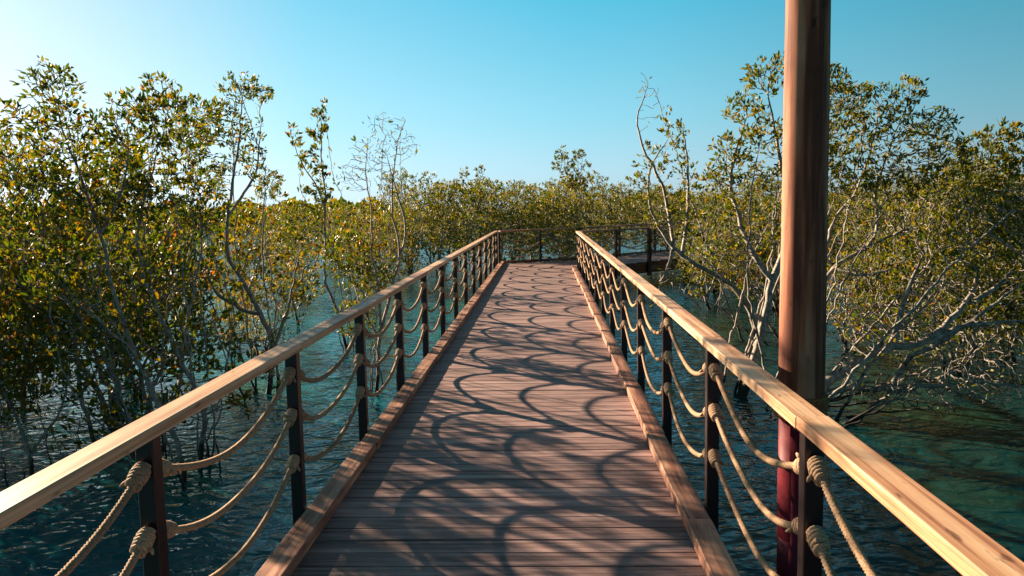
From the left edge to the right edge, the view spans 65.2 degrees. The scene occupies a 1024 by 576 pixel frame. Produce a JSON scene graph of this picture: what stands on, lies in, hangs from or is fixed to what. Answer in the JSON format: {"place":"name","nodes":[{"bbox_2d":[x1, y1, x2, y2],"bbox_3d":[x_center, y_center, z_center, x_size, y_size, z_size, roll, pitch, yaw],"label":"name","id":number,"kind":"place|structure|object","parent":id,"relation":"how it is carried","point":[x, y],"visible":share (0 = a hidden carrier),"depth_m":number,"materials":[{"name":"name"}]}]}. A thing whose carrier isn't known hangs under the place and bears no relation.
{"place":"outdoors","nodes":[
{"label":"outdoors","id":0,"kind":"place"},
{"bbox_2d":[0,205,1023,575],"bbox_3d":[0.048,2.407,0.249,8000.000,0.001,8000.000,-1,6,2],"label":"water","id":1,"kind":"structure","parent":0,"point":[964,461],"depth_m":8.07,"materials":[{"name":"teal liquid"}]},
{"bbox_2d":[0,279,76,484],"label":"mangrove tree","id":2,"kind":"object","parent":1,"relation":"in","point":[19,372],"visible":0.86,"depth_m":7.23,"materials":[{"name":"green plant"}]},
{"bbox_2d":[0,224,89,413],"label":"mangrove tree","id":3,"kind":"object","parent":1,"relation":"on","point":[80,237],"visible":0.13,"depth_m":8.53,"materials":[{"name":"green plant"}]},
{"bbox_2d":[0,263,93,404],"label":"mangrove tree","id":4,"kind":"object","parent":1,"relation":"on","point":[25,392],"visible":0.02,"depth_m":10.41,"materials":[{"name":"green plant"}]},
{"bbox_2d":[0,195,119,367],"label":"mangrove tree","id":5,"kind":"object","parent":1,"relation":"on","point":[58,261],"visible":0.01,"depth_m":12.47,"materials":[{"name":"green plant"}]},
{"bbox_2d":[0,126,155,442],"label":"mangrove tree","id":6,"kind":"object","parent":1,"relation":"in","point":[7,262],"visible":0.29,"depth_m":8.28,"materials":[{"name":"green plant"}]},
{"bbox_2d":[0,55,202,489],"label":"mangrove tree","id":7,"kind":"object","parent":1,"relation":"in","point":[77,271],"visible":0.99,"depth_m":6.85,"materials":[{"name":"green plant"}]},
{"bbox_2d":[0,133,244,426],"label":"mangrove tree","id":8,"kind":"object","parent":1,"relation":"in","point":[164,261],"visible":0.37,"depth_m":8.92,"materials":[{"name":"green plant"}]},
{"bbox_2d":[34,227,216,397],"bbox_3d":[-4.944,0.463,10.498,2.207,2.546,2.190,1,6,21],"label":"mangrove tree","id":9,"kind":"object","parent":1,"relation":"on","point":[166,283],"visible":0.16,"depth_m":10.33,"materials":[{"name":"green plant"}]},
{"bbox_2d":[45,197,210,377],"bbox_3d":[-5.721,0.112,11.803,2.300,3.088,2.487,5,8,44],"label":"mangrove tree","id":10,"kind":"object","parent":1,"relation":"on","point":[121,243],"visible":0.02,"depth_m":11.74,"materials":[{"name":"green plant"}]},
{"bbox_2d":[0,243,283,459],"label":"mangrove tree","id":11,"kind":"object","parent":1,"relation":"in","point":[92,334],"visible":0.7,"depth_m":7.60,"materials":[{"name":"green plant"}]},
{"bbox_2d":[66,211,217,368],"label":"mangrove tree","id":12,"kind":"object","parent":1,"relation":"on","point":[165,289],"visible":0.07,"depth_m":11.85,"materials":[{"name":"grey plant"}]},
{"bbox_2d":[111,70,235,467],"bbox_3d":[-3.200,0.074,7.842,0.896,4.202,1.468,-1,6,2],"label":"mangrove tree","id":13,"kind":"object","parent":1,"relation":"in","point":[177,135],"visible":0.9,"depth_m":7.57,"materials":[{"name":"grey plant"}]},
{"bbox_2d":[148,206,240,329],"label":"mangrove tree","id":14,"kind":"object","parent":1,"relation":"on","point":[216,234],"visible":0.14,"depth_m":16.12,"materials":[{"name":"green plant"}]},
{"bbox_2d":[109,70,301,400],"bbox_3d":[-4.020,-0.441,10.555,2.416,4.700,1.094,-1,6,2],"label":"mangrove tree","id":15,"kind":"object","parent":1,"relation":"on","point":[220,172],"visible":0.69,"depth_m":10.47,"materials":[{"name":"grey plant"}]},
{"bbox_2d":[200,223,284,295],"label":"mangrove tree","id":16,"kind":"object","parent":1,"relation":"on","point":[260,243],"visible":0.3,"depth_m":22.12,"materials":[{"name":"green plant"}]},
{"bbox_2d":[197,168,301,348],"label":"mangrove tree","id":17,"kind":"object","parent":1,"relation":"on","point":[247,258],"visible":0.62,"depth_m":14.07,"materials":[{"name":"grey plant"}]},
{"bbox_2d":[208,275,305,356],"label":"mangrove tree","id":18,"kind":"object","parent":1,"relation":"in","point":[265,347],"visible":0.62,"depth_m":12.80,"materials":[{"name":"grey plant"}]},
{"bbox_2d":[260,201,300,246],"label":"mangrove tree","id":19,"kind":"object","parent":1,"relation":"on","point":[294,205],"visible":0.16,"depth_m":38.23,"materials":[{"name":"green plant"}]},
{"bbox_2d":[260,213,315,268],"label":"mangrove tree","id":20,"kind":"object","parent":1,"relation":"on","point":[288,238],"visible":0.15,"depth_m":31.34,"materials":[{"name":"green plant"}]},
{"bbox_2d":[257,211,333,281],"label":"mangrove tree","id":21,"kind":"object","parent":1,"relation":"on","point":[295,244],"visible":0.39,"depth_m":25.69,"materials":[{"name":"green plant"}]},
{"bbox_2d":[270,204,321,264],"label":"mangrove tree","id":22,"kind":"object","parent":1,"relation":"on","point":[289,212],"visible":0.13,"depth_m":34.11,"materials":[{"name":"green plant"}]},
{"bbox_2d":[266,211,338,326],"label":"mangrove tree","id":23,"kind":"object","parent":1,"relation":"on","point":[304,290],"visible":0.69,"depth_m":16.62,"materials":[{"name":"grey plant"}]},
{"bbox_2d":[280,97,366,351],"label":"mangrove tree","id":24,"kind":"object","parent":1,"relation":"on","point":[306,189],"visible":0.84,"depth_m":13.55,"materials":[{"name":"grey plant"}]},
{"bbox_2d":[313,205,352,262],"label":"mangrove tree","id":25,"kind":"object","parent":1,"relation":"on","point":[332,213],"visible":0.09,"depth_m":33.74,"materials":[{"name":"green plant"}]},
{"bbox_2d":[313,207,353,249],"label":"mangrove tree","id":26,"kind":"object","parent":1,"relation":"on","point":[334,215],"visible":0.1,"depth_m":38.49,"materials":[{"name":"green plant"}]},
{"bbox_2d":[331,209,391,268],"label":"mangrove tree","id":27,"kind":"object","parent":1,"relation":"on","point":[359,222],"visible":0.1,"depth_m":30.99,"materials":[{"name":"green plant"}]},
{"bbox_2d":[329,212,396,276],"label":"mangrove tree","id":28,"kind":"object","parent":1,"relation":"on","point":[364,217],"visible":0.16,"depth_m":27.21,"materials":[{"name":"green plant"}]},
{"bbox_2d":[323,202,409,315],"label":"mangrove tree","id":29,"kind":"object","parent":1,"relation":"on","point":[368,222],"visible":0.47,"depth_m":17.98,"materials":[{"name":"green plant"}]},
{"bbox_2d":[317,112,420,393],"bbox_3d":[-1.954,-0.196,10.518,1.667,4.139,1.035,3,7,37],"label":"mangrove tree","id":30,"kind":"object","parent":1,"relation":"on","point":[348,265],"visible":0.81,"depth_m":10.48,"materials":[{"name":"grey plant"}]},
{"bbox_2d":[337,212,420,280],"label":"mangrove tree","id":31,"kind":"object","parent":1,"relation":"in","point":[407,260],"visible":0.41,"depth_m":24.61,"materials":[{"name":"green plant"}]},
{"bbox_2d":[377,181,440,263],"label":"mangrove tree","id":32,"kind":"object","parent":1,"relation":"on","point":[415,194],"visible":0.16,"depth_m":33.73,"materials":[{"name":"green plant"}]},
{"bbox_2d":[366,168,452,271],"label":"mangrove tree","id":33,"kind":"object","parent":1,"relation":"in","point":[415,188],"visible":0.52,"depth_m":29.54,"materials":[{"name":"green plant"}]},
{"bbox_2d":[402,189,462,257],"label":"mangrove tree","id":34,"kind":"object","parent":1,"relation":"on","point":[432,256],"visible":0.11,"depth_m":38.09,"materials":[{"name":"green plant"}]},
{"bbox_2d":[394,179,484,273],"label":"mangrove tree","id":35,"kind":"object","parent":1,"relation":"in","point":[451,187],"visible":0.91,"depth_m":28.23,"materials":[{"name":"green plant"}]},
{"bbox_2d":[0,188,903,235],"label":"mangrove wood","id":36,"kind":"object","parent":1,"relation":"in","point":[335,202],"visible":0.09,"depth_m":98.57,"materials":[{"name":"green plant"}]},
{"bbox_2d":[420,178,495,264],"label":"mangrove tree","id":37,"kind":"object","parent":1,"relation":"on","point":[445,249],"visible":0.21,"depth_m":32.86,"materials":[{"name":"green plant"}]},
{"bbox_2d":[452,165,491,263],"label":"mangrove tree","id":38,"kind":"object","parent":1,"relation":"in","point":[476,175],"visible":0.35,"depth_m":32.77,"materials":[{"name":"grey plant"}]},
{"bbox_2d":[439,180,519,269],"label":"mangrove tree","id":39,"kind":"object","parent":1,"relation":"on","point":[466,232],"visible":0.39,"depth_m":30.07,"materials":[{"name":"green plant"}]},
{"bbox_2d":[464,188,517,240],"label":"mangrove tree","id":40,"kind":"object","parent":1,"relation":"on","point":[485,213],"visible":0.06,"depth_m":38.31,"materials":[{"name":"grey plant"}]},
{"bbox_2d":[455,176,552,263],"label":"mangrove tree","id":41,"kind":"object","parent":1,"relation":"in","point":[475,190],"visible":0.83,"depth_m":26.58,"materials":[{"name":"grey plant"}]},
{"bbox_2d":[479,180,546,255],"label":"mangrove tree","id":42,"kind":"object","parent":1,"relation":"on","point":[506,210],"visible":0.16,"depth_m":34.65,"materials":[{"name":"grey plant"}]},
{"bbox_2d":[480,195,549,254],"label":"mangrove tree","id":43,"kind":"object","parent":1,"relation":"on","point":[516,219],"visible":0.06,"depth_m":38.75,"materials":[{"name":"green plant"}]},
{"bbox_2d":[489,180,566,259],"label":"mangrove tree","id":44,"kind":"object","parent":1,"relation":"in","point":[532,189],"visible":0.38,"depth_m":30.38,"materials":[{"name":"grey plant"}]},
{"bbox_2d":[255,240,865,575],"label":"boardwalk","id":45,"kind":"structure","parent":1,"relation":"in","point":[516,428],"depth_m":5.37,"materials":[{"name":"brown wood"}]},
{"bbox_2d":[0,231,497,575],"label":"rope railing","id":46,"kind":"object","parent":45,"relation":"attached to","point":[151,469],"visible":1,"depth_m":3.61,"materials":[{"name":"brown wood"}]},
{"bbox_2d":[497,227,579,262],"bbox_3d":[0.862,-1.087,24.527,3.106,1.450,0.113,-5,7,-34],"label":"rope railing","id":47,"kind":"object","parent":45,"relation":"attached to","point":[539,243],"visible":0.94,"depth_m":24.40,"materials":[{"name":"brown wood"}]},
{"bbox_2d":[580,227,649,278],"bbox_3d":[2.994,-0.974,23.022,3.060,1.450,0.110,-6,8,-42],"label":"rope railing","id":48,"kind":"object","parent":45,"relation":"attached to","point":[616,244],"visible":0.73,"depth_m":23.14,"materials":[{"name":"brown wood"}]},
{"bbox_2d":[579,220,716,255],"bbox_3d":[5.034,-1.548,28.161,7.939,1.449,0.116,-7,8,-43],"label":"rope railing","id":49,"kind":"object","parent":45,"relation":"attached to","point":[619,238],"visible":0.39,"depth_m":27.02,"materials":[{"name":"brown wood"}]},
{"bbox_2d":[650,223,780,274],"bbox_3d":[6.981,-1.427,26.612,7.720,1.451,0.112,-6,8,-42],"label":"rope railing","id":50,"kind":"object","parent":45,"relation":"attached to","point":[651,241],"visible":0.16,"depth_m":24.12,"materials":[{"name":"brown wood"}]},
{"bbox_2d":[576,231,1023,575],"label":"rope railing","id":51,"kind":"object","parent":45,"relation":"attached to","point":[961,545],"visible":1,"depth_m":2.85,"materials":[{"name":"brown wood"}]},
{"bbox_2d":[511,186,613,260],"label":"mangrove tree","id":52,"kind":"object","parent":1,"relation":"in","point":[568,212],"visible":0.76,"depth_m":26.43,"materials":[{"name":"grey plant"}]},
{"bbox_2d":[526,178,600,257],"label":"mangrove tree","id":53,"kind":"object","parent":1,"relation":"on","point":[578,198],"visible":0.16,"depth_m":32.79,"materials":[{"name":"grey plant"}]},
{"bbox_2d":[538,177,597,253],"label":"mangrove tree","id":54,"kind":"object","parent":1,"relation":"on","point":[552,182],"visible":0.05,"depth_m":38.86,"materials":[{"name":"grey plant"}]},
{"bbox_2d":[550,145,591,257],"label":"mangrove tree","id":55,"kind":"object","parent":1,"relation":"in","point":[572,165],"visible":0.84,"depth_m":29.10,"materials":[{"name":"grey plant"}]},
{"bbox_2d":[550,169,632,256],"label":"mangrove tree","id":56,"kind":"object","parent":1,"relation":"in","point":[591,181],"visible":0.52,"depth_m":29.78,"materials":[{"name":"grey plant"}]},
{"bbox_2d":[579,181,644,251],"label":"mangrove tree","id":57,"kind":"object","parent":1,"relation":"in","point":[621,192],"visible":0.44,"depth_m":34.00,"materials":[{"name":"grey plant"}]},
{"bbox_2d":[585,183,650,249],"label":"mangrove tree","id":58,"kind":"object","parent":1,"relation":"on","point":[625,189],"visible":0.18,"depth_m":38.19,"materials":[{"name":"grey plant"}]},
{"bbox_2d":[616,183,684,249],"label":"mangrove tree","id":59,"kind":"object","parent":1,"relation":"in","point":[641,200],"visible":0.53,"depth_m":33.67,"materials":[{"name":"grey plant"}]},
{"bbox_2d":[635,185,699,248],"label":"mangrove tree","id":60,"kind":"object","parent":1,"relation":"on","point":[676,196],"visible":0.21,"depth_m":37.31,"materials":[{"name":"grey plant"}]},
{"bbox_2d":[625,73,778,344],"bbox_3d":[3.279,-1.091,13.608,2.696,5.073,0.932,-1,6,2],"label":"mangrove tree","id":61,"kind":"object","parent":1,"relation":"on","point":[719,277],"visible":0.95,"depth_m":13.58,"materials":[{"name":"grey plant"}]},
{"bbox_2d":[671,220,737,299],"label":"mangrove tree","id":62,"kind":"object","parent":1,"relation":"on","point":[688,267],"visible":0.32,"depth_m":19.64,"materials":[{"name":"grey plant"}]},
{"bbox_2d":[674,207,747,291],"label":"mangrove tree","id":63,"kind":"object","parent":1,"relation":"in","point":[679,247],"visible":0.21,"depth_m":21.19,"materials":[{"name":"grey plant"}]},
{"bbox_2d":[674,165,756,311],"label":"mangrove tree","id":64,"kind":"object","parent":1,"relation":"on","point":[730,273],"visible":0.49,"depth_m":17.81,"materials":[{"name":"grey plant"}]},
{"bbox_2d":[690,191,746,238],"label":"mangrove tree","id":65,"kind":"object","parent":1,"relation":"on","point":[701,200],"visible":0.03,"depth_m":38.01,"materials":[{"name":"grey plant"}]},
{"bbox_2d":[692,176,779,291],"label":"mangrove tree","id":66,"kind":"object","parent":1,"relation":"on","point":[745,187],"visible":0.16,"depth_m":21.14,"materials":[{"name":"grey plant"}]},
{"bbox_2d":[708,196,779,279],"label":"mangrove tree","id":67,"kind":"object","parent":1,"relation":"in","point":[757,206],"visible":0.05,"depth_m":24.11,"materials":[{"name":"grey plant"}]},
{"bbox_2d":[719,182,778,231],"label":"mangrove tree","id":68,"kind":"object","parent":1,"relation":"on","point":[743,191],"visible":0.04,"depth_m":37.48,"materials":[{"name":"green plant"}]},
{"bbox_2d":[730,167,781,314],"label":"mangrove tree","id":69,"kind":"object","parent":1,"relation":"in","point":[776,295],"visible":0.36,"depth_m":16.82,"materials":[{"name":"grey plant"}]},
{"bbox_2d":[713,211,837,309],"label":"mangrove tree","id":70,"kind":"object","parent":1,"relation":"on","point":[758,272],"visible":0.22,"depth_m":17.56,"materials":[{"name":"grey plant"}]},
{"bbox_2d":[696,50,868,397],"bbox_3d":[3.301,-0.532,9.921,2.175,4.721,1.192,-2,6,-9],"label":"mangrove tree","id":71,"kind":"object","parent":1,"relation":"in","point":[753,350],"visible":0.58,"depth_m":9.62,"materials":[{"name":"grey plant"}]},
{"bbox_2d":[771,0,831,575],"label":"round pole","id":72,"kind":"object","parent":1,"relation":"in","point":[803,266],"visible":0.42,"depth_m":3.78,"materials":[{"name":"brown wood"},{"name":"maroon red paint"}]},
{"bbox_2d":[758,185,844,256],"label":"mangrove tree","id":73,"kind":"object","parent":1,"relation":"in","point":[833,207],"visible":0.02,"depth_m":22.82,"materials":[{"name":"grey plant"}]},
{"bbox_2d":[827,182,872,240],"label":"mangrove tree","id":74,"kind":"object","parent":1,"relation":"on","point":[839,205],"visible":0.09,"depth_m":38.47,"materials":[{"name":"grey plant"}]},
{"bbox_2d":[826,247,910,349],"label":"mangrove tree","id":75,"kind":"object","parent":1,"relation":"on","point":[849,295],"visible":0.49,"depth_m":12.64,"materials":[{"name":"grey plant"}]},
{"bbox_2d":[828,180,912,284],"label":"mangrove tree","id":76,"kind":"object","parent":1,"relation":"in","point":[867,212],"visible":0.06,"depth_m":21.87,"materials":[{"name":"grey plant"}]},
{"bbox_2d":[829,190,912,268],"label":"mangrove tree","id":77,"kind":"object","parent":1,"relation":"in","point":[854,220],"visible":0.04,"depth_m":25.43,"materials":[{"name":"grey plant"}]},
{"bbox_2d":[775,73,981,378],"bbox_3d":[4.515,-0.460,9.966,2.294,4.519,1.372,2,7,25],"label":"mangrove tree","id":78,"kind":"object","parent":1,"relation":"in","point":[868,184],"visible":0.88,"depth_m":9.73,"materials":[{"name":"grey plant"}]},
{"bbox_2d":[827,180,947,325],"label":"mangrove tree","id":79,"kind":"object","parent":1,"relation":"on","point":[864,225],"visible":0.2,"depth_m":15.06,"materials":[{"name":"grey plant"}]},
{"bbox_2d":[842,216,961,337],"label":"mangrove tree","id":80,"kind":"object","parent":1,"relation":"on","point":[898,268],"visible":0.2,"depth_m":13.59,"materials":[{"name":"green plant"}]},
{"bbox_2d":[827,186,978,299],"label":"mangrove tree","id":81,"kind":"object","parent":1,"relation":"in","point":[869,202],"visible":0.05,"depth_m":18.50,"materials":[{"name":"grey plant"}]},
{"bbox_2d":[883,172,922,225],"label":"mangrove tree","id":82,"kind":"object","parent":1,"relation":"on","point":[897,187],"visible":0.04,"depth_m":37.87,"materials":[{"name":"green plant"}]},
{"bbox_2d":[832,194,987,322],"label":"mangrove tree","id":83,"kind":"object","parent":1,"relation":"on","point":[915,210],"visible":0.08,"depth_m":15.11,"materials":[{"name":"green plant"}]},
{"bbox_2d":[825,176,1023,428],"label":"mangrove tree","id":84,"kind":"object","parent":1,"relation":"on","point":[940,334],"visible":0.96,"depth_m":8.72,"materials":[{"name":"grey plant"}]},
{"bbox_2d":[842,240,1023,375],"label":"mangrove tree","id":85,"kind":"object","parent":1,"relation":"on","point":[993,298],"visible":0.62,"depth_m":10.76,"materials":[{"name":"green plant"}]},
{"bbox_2d":[878,163,1023,350],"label":"mangrove tree","id":86,"kind":"object","parent":1,"relation":"on","point":[901,255],"visible":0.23,"depth_m":12.12,"materials":[{"name":"green plant"}]},
{"bbox_2d":[897,165,1016,316],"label":"mangrove tree","id":87,"kind":"object","parent":1,"relation":"on","point":[901,207],"visible":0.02,"depth_m":16.13,"materials":[{"name":"green plant"}]},
{"bbox_2d":[900,173,1023,319],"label":"mangrove tree","id":88,"kind":"object","parent":1,"relation":"on","point":[955,225],"visible":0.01,"depth_m":15.47,"materials":[{"name":"green plant"}]},
{"bbox_2d":[916,116,1023,365],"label":"mangrove tree","id":89,"kind":"object","parent":1,"relation":"on","point":[1010,161],"visible":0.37,"depth_m":11.28,"materials":[{"name":"green plant"}]},
{"bbox_2d":[944,153,1023,266],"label":"mangrove tree","id":90,"kind":"object","parent":1,"relation":"on","point":[989,170],"visible":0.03,"depth_m":20.74,"materials":[{"name":"green plant"}]},
{"bbox_2d":[976,212,1023,339],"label":"mangrove tree","id":91,"kind":"object","parent":1,"relation":"on","point":[991,330],"visible":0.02,"depth_m":12.18,"materials":[{"name":"green plant"}]},
{"bbox_2d":[985,265,1023,363],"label":"mangrove tree","id":92,"kind":"object","parent":1,"relation":"on","point":[1021,311],"visible":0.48,"depth_m":10.33,"materials":[{"name":"green plant"}]},
{"bbox_2d":[0,0,1023,213],"label":"sky","id":93,"kind":"structure","parent":0,"point":[499,86],"materials":[{"name":"blue"}]}
]}

